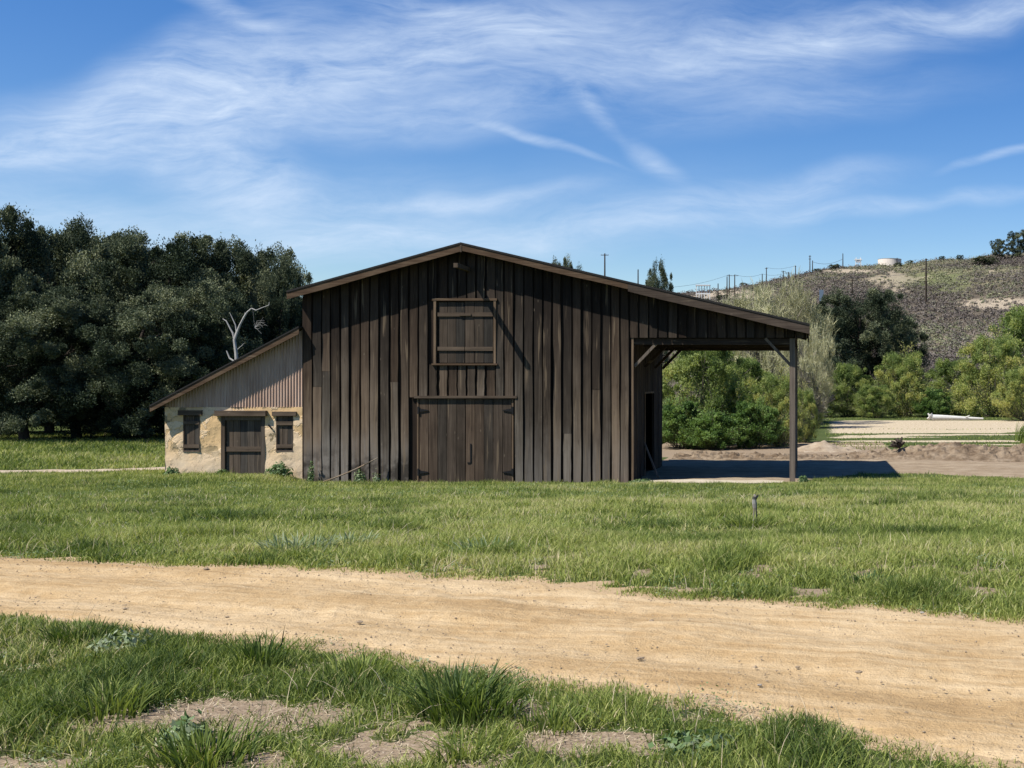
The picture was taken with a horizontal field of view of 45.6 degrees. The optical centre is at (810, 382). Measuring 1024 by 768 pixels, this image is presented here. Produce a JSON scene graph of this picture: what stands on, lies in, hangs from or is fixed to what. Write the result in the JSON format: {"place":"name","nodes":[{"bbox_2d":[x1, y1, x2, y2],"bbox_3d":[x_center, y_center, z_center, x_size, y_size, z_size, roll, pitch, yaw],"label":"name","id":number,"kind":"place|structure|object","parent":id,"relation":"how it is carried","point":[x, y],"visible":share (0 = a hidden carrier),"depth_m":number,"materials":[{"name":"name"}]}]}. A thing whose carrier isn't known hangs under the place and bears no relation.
{"place":"outdoors","nodes":[
{"label":"outdoors","id":0,"kind":"place"},
{"bbox_2d":[0,467,164,472],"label":"dirt path","id":1,"kind":"structure","parent":0,"point":[76,470],"depth_m":39.98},
{"bbox_2d":[0,430,1023,767],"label":"grass","id":2,"kind":"structure","parent":0,"point":[172,664],"depth_m":10.29,"materials":[{"name":"plant"}]},
{"bbox_2d":[0,557,1023,762],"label":"dirt road","id":3,"kind":"structure","parent":0,"point":[894,658],"depth_m":7.31,"materials":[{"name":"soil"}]},
{"bbox_2d":[0,397,1023,767],"bbox_3d":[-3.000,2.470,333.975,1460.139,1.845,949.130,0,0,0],"label":"ground","id":4,"kind":"structure","parent":0,"point":[922,425],"depth_m":5.79,"materials":[{"name":"soil"}]},
{"bbox_2d":[0,272,38,377],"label":"oak tree","id":5,"kind":"object","parent":4,"relation":"on","point":[3,371],"visible":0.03,"depth_m":60.50,"materials":[{"name":"green plant"}]},
{"bbox_2d":[0,202,58,432],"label":"oak tree","id":6,"kind":"object","parent":4,"relation":"on","point":[8,212],"visible":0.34,"depth_m":61.60,"materials":[{"name":"green plant"}]},
{"bbox_2d":[0,281,112,440],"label":"oak tree","id":7,"kind":"object","parent":4,"relation":"on","point":[16,419],"visible":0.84,"depth_m":55.15,"materials":[{"name":"green plant"}]},
{"bbox_2d":[0,212,122,433],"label":"oak tree","id":8,"kind":"object","parent":4,"relation":"on","point":[73,273],"visible":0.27,"depth_m":61.88,"materials":[{"name":"green plant"}]},
{"bbox_2d":[27,231,98,425],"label":"oak tree","id":9,"kind":"object","parent":4,"relation":"on","point":[57,285],"depth_m":73.99,"materials":[{"name":"green plant"}]},
{"bbox_2d":[30,616,117,648],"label":"grass tuft","id":10,"kind":"object","parent":4,"relation":"on","point":[61,634],"visible":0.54,"depth_m":6.95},
{"bbox_2d":[0,287,158,439],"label":"oak tree","id":11,"kind":"object","parent":4,"relation":"on","point":[76,424],"visible":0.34,"depth_m":56.57,"materials":[{"name":"green plant"}]},
{"bbox_2d":[31,220,163,431],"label":"oak tree","id":12,"kind":"object","parent":4,"relation":"on","point":[111,240],"visible":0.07,"depth_m":66.21,"materials":[{"name":"green plant"}]},
{"bbox_2d":[49,676,162,725],"bbox_3d":[-3.334,1.514,5.513,0.468,0.191,0.489,0,0,-16],"label":"grass tuft","id":13,"kind":"object","parent":4,"relation":"on","point":[106,711],"visible":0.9,"depth_m":5.47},
{"bbox_2d":[71,231,165,426],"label":"oak tree","id":14,"kind":"object","parent":4,"relation":"on","point":[147,250],"visible":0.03,"depth_m":68.75,"materials":[{"name":"green plant"}]},
{"bbox_2d":[86,627,165,657],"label":"weed","id":15,"kind":"object","parent":4,"relation":"on","point":[110,638],"visible":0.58,"depth_m":6.78,"materials":[{"name":"green plant"}]},
{"bbox_2d":[55,294,221,440],"bbox_3d":[-33.676,-0.668,57.723,7.509,7.690,8.137,0,0,16],"label":"oak tree","id":16,"kind":"object","parent":4,"relation":"on","point":[139,374],"visible":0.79,"depth_m":56.34,"materials":[{"name":"green plant"}]},
{"bbox_2d":[79,228,258,433],"bbox_3d":[-34.998,-2.564,63.123,8.375,11.589,7.855,0,0,4],"label":"oak tree","id":17,"kind":"object","parent":4,"relation":"on","point":[127,274],"visible":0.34,"depth_m":61.66,"materials":[{"name":"green plant"}]},
{"bbox_2d":[162,466,179,474],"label":"weed","id":18,"kind":"object","parent":4,"relation":"on","point":[169,470],"visible":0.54,"depth_m":37.79,"materials":[{"name":"green plant"}]},
{"bbox_2d":[155,709,213,749],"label":"weed","id":19,"kind":"object","parent":4,"relation":"on","point":[175,724],"visible":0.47,"depth_m":5.03,"materials":[{"name":"green plant"}]},
{"bbox_2d":[160,514,210,522],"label":"grass tuft","id":20,"kind":"object","parent":4,"relation":"on","point":[188,516],"visible":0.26,"depth_m":15.50,"materials":[{"name":"green plant"}]},
{"bbox_2d":[116,278,262,438],"bbox_3d":[-32.145,-1.095,60.293,7.300,8.671,7.911,0,0,1],"label":"oak tree","id":21,"kind":"object","parent":4,"relation":"on","point":[219,307],"visible":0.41,"depth_m":58.65,"materials":[{"name":"green plant"}]},
{"bbox_2d":[129,711,278,767],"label":"grass tuft","id":22,"kind":"object","parent":4,"relation":"on","point":[224,745],"visible":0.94,"depth_m":4.81,"materials":[{"name":"plant"}]},
{"bbox_2d":[150,232,277,387],"bbox_3d":[-33.906,-2.822,65.997,7.120,12.117,7.952,0,0,-8],"label":"oak tree","id":23,"kind":"object","parent":4,"relation":"on","point":[246,285],"visible":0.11,"depth_m":64.82,"materials":[{"name":"green plant"}]},
{"bbox_2d":[215,469,228,474],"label":"weed","id":24,"kind":"object","parent":4,"relation":"on","point":[222,471],"visible":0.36,"depth_m":37.85,"materials":[{"name":"green plant"}]},
{"bbox_2d":[149,326,302,478],"bbox_3d":[-19.272,0.947,41.850,4.938,5.585,7.900,0,0,0],"label":"lean to","id":25,"kind":"object","parent":4,"relation":"on","point":[242,414],"visible":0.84,"depth_m":38.27,"materials":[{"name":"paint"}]},
{"bbox_2d":[178,410,202,451],"bbox_3d":[-20.581,1.628,38.305,0.777,1.383,0.230,0,0,0],"label":"window","id":26,"kind":"structure","parent":25,"relation":"in","point":[191,424],"depth_m":38.31,"materials":[{"name":"brown wood"}]},
{"bbox_2d":[214,411,266,474],"bbox_3d":[-18.879,2.143,38.270,1.692,2.393,0.300,0,0,0],"label":"door","id":27,"kind":"structure","parent":25,"relation":"in","point":[242,432],"depth_m":38.34,"materials":[{"name":"brown wood"}]},
{"bbox_2d":[272,412,296,451],"bbox_3d":[-17.453,1.649,38.305,0.798,1.340,0.230,0,0,0],"label":"window","id":28,"kind":"structure","parent":25,"relation":"in","point":[284,425],"depth_m":38.31,"materials":[{"name":"brown wood"}]},
{"bbox_2d":[211,629,260,654],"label":"grass tuft","id":29,"kind":"object","parent":4,"relation":"on","point":[230,645],"visible":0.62,"depth_m":6.79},
{"bbox_2d":[223,302,269,360],"bbox_3d":[-26.935,-0.336,55.006,2.252,6.971,0.218,0,0,0],"label":"dead tree","id":30,"kind":"object","parent":4,"relation":"on","point":[234,341],"visible":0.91,"depth_m":54.97,"materials":[{"name":"grey wood"}]},
{"bbox_2d":[203,234,312,350],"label":"oak tree","id":31,"kind":"object","parent":4,"relation":"on","point":[249,260],"visible":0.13,"depth_m":67.18,"materials":[{"name":"green plant"}]},
{"bbox_2d":[218,627,308,669],"bbox_3d":[-3.088,1.504,6.496,0.492,0.221,0.398,0,0,-37],"label":"grass tuft","id":32,"kind":"object","parent":4,"relation":"on","point":[255,648],"visible":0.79,"depth_m":6.49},
{"bbox_2d":[247,249,311,349],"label":"oak tree","id":33,"kind":"object","parent":4,"relation":"on","point":[279,302],"visible":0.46,"depth_m":65.14,"materials":[{"name":"green plant"}]},
{"bbox_2d":[265,461,293,476],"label":"weed","id":34,"kind":"object","parent":4,"relation":"on","point":[280,469],"visible":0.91,"depth_m":37.74,"materials":[{"name":"green plant"}]},
{"bbox_2d":[252,529,344,551],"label":"grass tuft","id":35,"kind":"object","parent":4,"relation":"on","point":[310,542],"visible":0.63,"depth_m":11.30,"materials":[{"name":"green plant"}]},
{"bbox_2d":[307,461,314,481],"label":"weed","id":36,"kind":"object","parent":4,"relation":"on","point":[310,476],"visible":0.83,"depth_m":37.97,"materials":[{"name":"green plant"}]},
{"bbox_2d":[320,530,380,546],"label":"grass tuft","id":37,"kind":"object","parent":4,"relation":"on","point":[352,538],"visible":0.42,"depth_m":11.71,"materials":[{"name":"green plant"}]},
{"bbox_2d":[325,458,377,481],"bbox_3d":[-15.047,2.877,37.715,1.671,0.777,0.060,0,0,-22],"label":"stick","id":38,"kind":"object","parent":4,"relation":"on","point":[349,471],"visible":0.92,"depth_m":37.69,"materials":[{"name":"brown wood"}]},
{"bbox_2d":[310,647,397,681],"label":"grass tuft","id":39,"kind":"object","parent":4,"relation":"on","point":[352,665],"visible":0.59,"depth_m":6.21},
{"bbox_2d":[352,468,365,481],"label":"weed","id":40,"kind":"object","parent":4,"relation":"on","point":[359,477],"visible":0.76,"depth_m":37.82,"materials":[{"name":"green plant"}]},
{"bbox_2d":[372,473,380,482],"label":"weed","id":41,"kind":"object","parent":4,"relation":"on","point":[376,478],"visible":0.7,"depth_m":37.88,"materials":[{"name":"green plant"}]},
{"bbox_2d":[371,652,538,723],"bbox_3d":[-1.671,1.467,5.551,0.756,0.289,0.718,0,0,40],"label":"grass tuft","id":42,"kind":"object","parent":4,"relation":"on","point":[417,708],"visible":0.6,"depth_m":5.50,"materials":[{"name":"plant"}]},
{"bbox_2d":[378,707,540,767],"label":"grass tuft","id":43,"kind":"object","parent":4,"relation":"on","point":[451,749],"visible":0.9,"depth_m":4.84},
{"bbox_2d":[401,668,538,731],"bbox_3d":[-1.528,1.488,5.415,0.599,0.236,0.551,0,0,33],"label":"grass tuft","id":44,"kind":"object","parent":4,"relation":"on","point":[474,710],"visible":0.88,"depth_m":5.35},
{"bbox_2d":[446,534,520,552],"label":"grass tuft","id":45,"kind":"object","parent":4,"relation":"on","point":[477,543],"visible":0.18,"depth_m":11.08,"materials":[{"name":"green plant"}]},
{"bbox_2d":[0,596,1018,767],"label":"dry straw","id":46,"kind":"object","parent":4,"relation":"on","point":[251,718],"visible":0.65,"depth_m":5.21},
{"bbox_2d":[0,478,1023,767],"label":"weeds","id":47,"kind":"object","parent":4,"relation":"on","point":[506,566],"visible":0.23,"depth_m":11.64,"materials":[{"name":"green plant"}]},
{"bbox_2d":[1,489,1023,767],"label":"dry stalks","id":48,"kind":"object","parent":4,"relation":"on","point":[503,575],"visible":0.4,"depth_m":10.60,"materials":[{"name":"plant"}]},
{"bbox_2d":[286,242,809,482],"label":"barn","id":49,"kind":"structure","parent":4,"relation":"on","point":[460,361],"depth_m":38.23,"materials":[{"name":"brown wood"}]},
{"bbox_2d":[417,399,464,482],"bbox_3d":[-12.245,2.016,38.242,1.572,2.926,0.095,0,0,0],"label":"door","id":50,"kind":"structure","parent":49,"relation":"in","point":[442,421],"depth_m":38.24,"materials":[{"name":"brown wood"}]},
{"bbox_2d":[466,399,513,482],"bbox_3d":[-10.640,2.021,38.242,1.594,2.915,0.095,0,0,0],"label":"door","id":51,"kind":"structure","parent":49,"relation":"in","point":[488,421],"depth_m":38.24,"materials":[{"name":"brown wood"}]},
{"bbox_2d":[514,697,596,736],"bbox_3d":[-1.180,1.534,5.318,0.405,0.139,0.397,0,0,0],"label":"grass tuft","id":52,"kind":"object","parent":4,"relation":"on","point":[542,720],"visible":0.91,"depth_m":5.26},
{"bbox_2d":[523,669,591,709],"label":"grass tuft","id":53,"kind":"object","parent":4,"relation":"on","point":[555,693],"visible":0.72,"depth_m":5.68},
{"bbox_2d":[551,253,583,270],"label":"oak tree","id":54,"kind":"object","parent":4,"relation":"on","point":[566,263],"visible":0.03,"depth_m":109.51,"materials":[{"name":"green plant"}]},
{"bbox_2d":[564,680,625,712],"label":"grass tuft","id":55,"kind":"object","parent":4,"relation":"on","point":[602,696],"visible":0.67,"depth_m":5.59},
{"bbox_2d":[596,681,660,714],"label":"grass tuft","id":56,"kind":"object","parent":4,"relation":"on","point":[632,700],"visible":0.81,"depth_m":5.50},
{"bbox_2d":[626,479,652,482],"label":"weed","id":57,"kind":"object","parent":4,"relation":"on","point":[635,480],"visible":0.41,"depth_m":37.57,"materials":[{"name":"green plant"}]},
{"bbox_2d":[614,685,678,722],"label":"grass tuft","id":58,"kind":"object","parent":4,"relation":"on","point":[648,704],"visible":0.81,"depth_m":5.43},
{"bbox_2d":[645,254,673,400],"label":"oak tree","id":59,"kind":"object","parent":4,"relation":"on","point":[652,281],"visible":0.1,"depth_m":168.78,"materials":[{"name":"green plant"}]},
{"bbox_2d":[662,394,704,448],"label":"bush","id":60,"kind":"object","parent":4,"relation":"on","point":[676,416],"visible":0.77,"depth_m":57.91,"materials":[{"name":"green plant"}]},
{"bbox_2d":[648,727,743,759],"bbox_3d":[-0.489,1.554,4.971,0.350,0.104,0.385,0,0,-43],"label":"weed","id":61,"kind":"object","parent":4,"relation":"on","point":[683,736],"visible":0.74,"depth_m":4.94,"materials":[{"name":"green plant"}]},
{"bbox_2d":[662,351,759,446],"bbox_3d":[-5.459,0.759,61.228,6.451,7.519,6.435,0,0,-17],"label":"willow tree","id":62,"kind":"object","parent":4,"relation":"on","point":[696,365],"visible":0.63,"depth_m":60.11,"materials":[{"name":"green plant"}]},
{"bbox_2d":[638,479,783,482],"bbox_3d":[-3.250,3.245,37.484,4.700,0.158,2.831,0,0,0],"label":"sand apron","id":63,"kind":"object","parent":4,"relation":"on","point":[709,480],"visible":0.63,"depth_m":38.35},
{"bbox_2d":[678,407,749,449],"bbox_3d":[-4.828,2.291,57.476,3.782,2.268,3.970,0,0,-25],"label":"bush","id":64,"kind":"object","parent":4,"relation":"on","point":[711,435],"visible":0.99,"depth_m":56.87,"materials":[{"name":"green plant"}]},
{"bbox_2d":[699,352,784,420],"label":"willow tree","id":65,"kind":"object","parent":4,"relation":"on","point":[756,370],"visible":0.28,"depth_m":65.11,"materials":[{"name":"green plant"}]},
{"bbox_2d":[706,282,788,418],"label":"cottonwood tree","id":66,"kind":"object","parent":4,"relation":"on","point":[729,303],"visible":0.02,"depth_m":94.23,"materials":[{"name":"green plant"}]},
{"bbox_2d":[707,509,798,529],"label":"grass tuft","id":67,"kind":"object","parent":4,"relation":"on","point":[750,523],"visible":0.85,"depth_m":15.15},
{"bbox_2d":[752,494,758,522],"bbox_3d":[-0.746,1.761,15.650,0.087,0.481,0.070,0,0,0],"label":"stub post","id":68,"kind":"object","parent":4,"relation":"on","point":[754,502],"visible":0.7,"depth_m":15.63,"materials":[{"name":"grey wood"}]},
{"bbox_2d":[724,394,789,447],"bbox_3d":[-2.795,1.967,58.432,3.450,2.888,3.621,0,0,35],"label":"bush","id":69,"kind":"object","parent":4,"relation":"on","point":[769,431],"visible":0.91,"depth_m":57.96,"materials":[{"name":"green plant"}]},
{"bbox_2d":[752,361,810,446],"bbox_3d":[-1.470,1.288,60.522,3.587,5.357,3.845,0,0,33],"label":"willow tree","id":70,"kind":"object","parent":4,"relation":"on","point":[780,389],"visible":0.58,"depth_m":60.08,"materials":[{"name":"green plant"}]},
{"bbox_2d":[729,268,838,418],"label":"cottonwood tree","id":71,"kind":"object","parent":4,"relation":"on","point":[796,300],"visible":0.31,"depth_m":90.58,"materials":[{"name":"green plant"}]},
{"bbox_2d":[797,475,808,481],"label":"weed","id":72,"kind":"object","parent":4,"relation":"on","point":[803,479],"visible":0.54,"depth_m":37.97,"materials":[{"name":"green plant"}]},
{"bbox_2d":[785,379,824,442],"bbox_3d":[-0.410,1.715,64.084,2.653,4.221,2.475,0,0,8],"label":"willow tree","id":73,"kind":"object","parent":4,"relation":"on","point":[809,403],"visible":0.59,"depth_m":63.72,"materials":[{"name":"green plant"}]},
{"bbox_2d":[782,327,837,426],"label":"cottonwood tree","id":74,"kind":"object","parent":4,"relation":"on","point":[826,386],"visible":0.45,"depth_m":83.42,"materials":[{"name":"green plant"}]},
{"bbox_2d":[798,440,860,452],"bbox_3d":[2.000,3.199,57.000,6.000,0.603,6.000,0,0,0],"label":"soil heap","id":75,"kind":"object","parent":4,"relation":"on","point":[823,446],"visible":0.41,"depth_m":56.14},
{"bbox_2d":[815,378,848,416],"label":"willow tree","id":76,"kind":"object","parent":4,"relation":"on","point":[832,407],"visible":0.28,"depth_m":109.26,"materials":[{"name":"green plant"}]},
{"bbox_2d":[640,453,1023,483],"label":"dirt yard","id":77,"kind":"structure","parent":4,"relation":"on","point":[732,469],"depth_m":44.41,"materials":[{"name":"soil"}]},
{"bbox_2d":[644,442,658,477],"bbox_3d":[-5.561,2.707,40.250,0.102,1.184,1.519,0,0,-27],"label":"plank","id":78,"kind":"object","parent":77,"relation":"on","point":[651,460],"visible":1,"depth_m":40.17,"materials":[{"name":"brown wood"}]},
{"bbox_2d":[804,295,862,381],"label":"oak tree","id":79,"kind":"object","parent":4,"relation":"on","point":[850,325],"visible":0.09,"depth_m":131.64,"materials":[{"name":"green plant"}]},
{"bbox_2d":[672,442,1023,461],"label":"dirt berm","id":80,"kind":"structure","parent":4,"relation":"on","point":[951,451],"depth_m":49.98,"materials":[{"name":"soil"}]},
{"bbox_2d":[889,437,904,447],"bbox_3d":[3.816,2.647,50.487,0.745,0.508,0.782,0,0,0],"label":"root stump","id":81,"kind":"object","parent":80,"relation":"on","point":[898,443],"visible":1,"depth_m":50.38,"materials":[{"name":"wood"}]},
{"bbox_2d":[829,359,875,416],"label":"willow tree","id":82,"kind":"object","parent":4,"relation":"on","point":[847,372],"visible":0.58,"depth_m":111.01,"materials":[{"name":"green plant"}]},
{"bbox_2d":[808,286,918,410],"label":"oak tree","id":83,"kind":"object","parent":4,"relation":"on","point":[877,301],"visible":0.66,"depth_m":125.90,"materials":[{"name":"green plant"}]},
{"bbox_2d":[834,567,901,585],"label":"grass tuft","id":84,"kind":"object","parent":4,"relation":"on","point":[858,577],"visible":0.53,"depth_m":9.13,"materials":[{"name":"green plant"}]},
{"bbox_2d":[844,383,899,417],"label":"bush","id":85,"kind":"object","parent":4,"relation":"on","point":[869,404],"visible":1,"depth_m":107.38,"materials":[{"name":"green plant"}]},
{"bbox_2d":[853,309,931,410],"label":"oak tree","id":86,"kind":"object","parent":4,"relation":"on","point":[923,336],"visible":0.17,"depth_m":131.04,"materials":[{"name":"green plant"}]},
{"bbox_2d":[872,339,943,416],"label":"willow tree","id":87,"kind":"object","parent":4,"relation":"on","point":[909,362],"visible":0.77,"depth_m":110.90,"materials":[{"name":"green plant"}]},
{"bbox_2d":[907,384,954,416],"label":"bush","id":88,"kind":"object","parent":4,"relation":"on","point":[933,402],"visible":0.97,"depth_m":109.16,"materials":[{"name":"green plant"}]},
{"bbox_2d":[927,413,982,419],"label":"fallen log","id":89,"kind":"object","parent":4,"relation":"on","point":[939,417],"visible":1,"depth_m":100.22,"materials":[{"name":"white wood"}]},
{"bbox_2d":[924,355,989,414],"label":"willow tree","id":90,"kind":"object","parent":4,"relation":"on","point":[944,367],"visible":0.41,"depth_m":116.92,"materials":[{"name":"green plant"}]},
{"bbox_2d":[943,318,1023,416],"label":"willow tree","id":91,"kind":"object","parent":4,"relation":"on","point":[971,401],"visible":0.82,"depth_m":110.84,"materials":[{"name":"green plant"}]},
{"bbox_2d":[973,304,1023,413],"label":"willow tree","id":92,"kind":"object","parent":4,"relation":"on","point":[1013,322],"visible":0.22,"depth_m":119.95,"materials":[{"name":"green plant"}]},
{"bbox_2d":[989,356,1023,420],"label":"willow tree","id":93,"kind":"object","parent":4,"relation":"on","point":[1013,382],"visible":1,"depth_m":99.50,"materials":[{"name":"green plant"}]},
{"bbox_2d":[0,0,1023,292],"label":"sky","id":94,"kind":"structure","parent":0,"point":[718,139],"materials":[{"name":"blue"}]},
{"bbox_2d":[279,254,1023,398],"bbox_3d":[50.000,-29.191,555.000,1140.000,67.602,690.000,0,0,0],"label":"hill","id":95,"kind":"structure","parent":0,"point":[898,276],"depth_m":419.69,"materials":[{"name":"soil"}]},
{"bbox_2d":[604,253,605,275],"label":"utility pole","id":96,"kind":"object","parent":95,"relation":"on","point":[604,266],"visible":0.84,"depth_m":329.83,"materials":[{"name":"brown wood"}]},
{"bbox_2d":[695,285,710,299],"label":"steel rack","id":97,"kind":"object","parent":95,"relation":"on","point":[701,293],"visible":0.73,"depth_m":439.88,"materials":[{"name":"metal"}]},
{"bbox_2d":[714,295,728,300],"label":"bush","id":98,"kind":"object","parent":95,"relation":"on","point":[720,296],"visible":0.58,"depth_m":428.70,"materials":[{"name":"green plant"}]},
{"bbox_2d":[819,290,823,300],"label":"water box","id":99,"kind":"object","parent":95,"relation":"on","point":[821,292],"visible":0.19,"depth_m":249.60,"materials":[{"name":"metal"}]},
{"bbox_2d":[828,264,839,269],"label":"bush","id":100,"kind":"object","parent":95,"relation":"on","point":[834,266],"visible":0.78,"depth_m":539.12,"materials":[{"name":"green plant"}]},
{"bbox_2d":[673,252,1023,394],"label":"chaparral","id":101,"kind":"object","parent":95,"relation":"on","point":[961,312],"visible":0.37,"depth_m":420.81,"materials":[{"name":"green plant"}]},
{"bbox_2d":[878,258,900,265],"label":"water tank","id":102,"kind":"object","parent":95,"relation":"on","point":[891,261],"visible":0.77,"depth_m":542.90,"materials":[{"name":"metal"}]},
{"bbox_2d":[925,258,926,301],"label":"utility pole","id":103,"kind":"object","parent":95,"relation":"on","point":[926,280],"visible":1,"depth_m":379.77,"materials":[{"name":"brown wood"}]},
{"bbox_2d":[934,264,1019,268],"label":"power line","id":104,"kind":"object","parent":103,"relation":"attached to","point":[982,267],"visible":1,"depth_m":376.35,"materials":[{"name":"metal"}]},
{"bbox_2d":[970,256,999,264],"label":"bush","id":105,"kind":"object","parent":95,"relation":"on","point":[984,259],"visible":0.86,"depth_m":498.03,"materials":[{"name":"green plant"}]},
{"bbox_2d":[990,239,1010,258],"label":"ridge tree","id":106,"kind":"object","parent":95,"relation":"on","point":[998,243],"visible":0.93,"depth_m":518.53,"materials":[{"name":"green plant"}]},
{"bbox_2d":[1006,229,1023,257],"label":"ridge tree","id":107,"kind":"object","parent":95,"relation":"on","point":[1015,236],"visible":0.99,"depth_m":520.62,"materials":[{"name":"green plant"}]},
{"bbox_2d":[822,413,1019,449],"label":"field grass","id":108,"kind":"structure","parent":0,"point":[865,443],"depth_m":68.91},
{"bbox_2d":[1014,417,1023,443],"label":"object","id":109,"kind":"structure","parent":0,"point":[1020,434],"depth_m":64.99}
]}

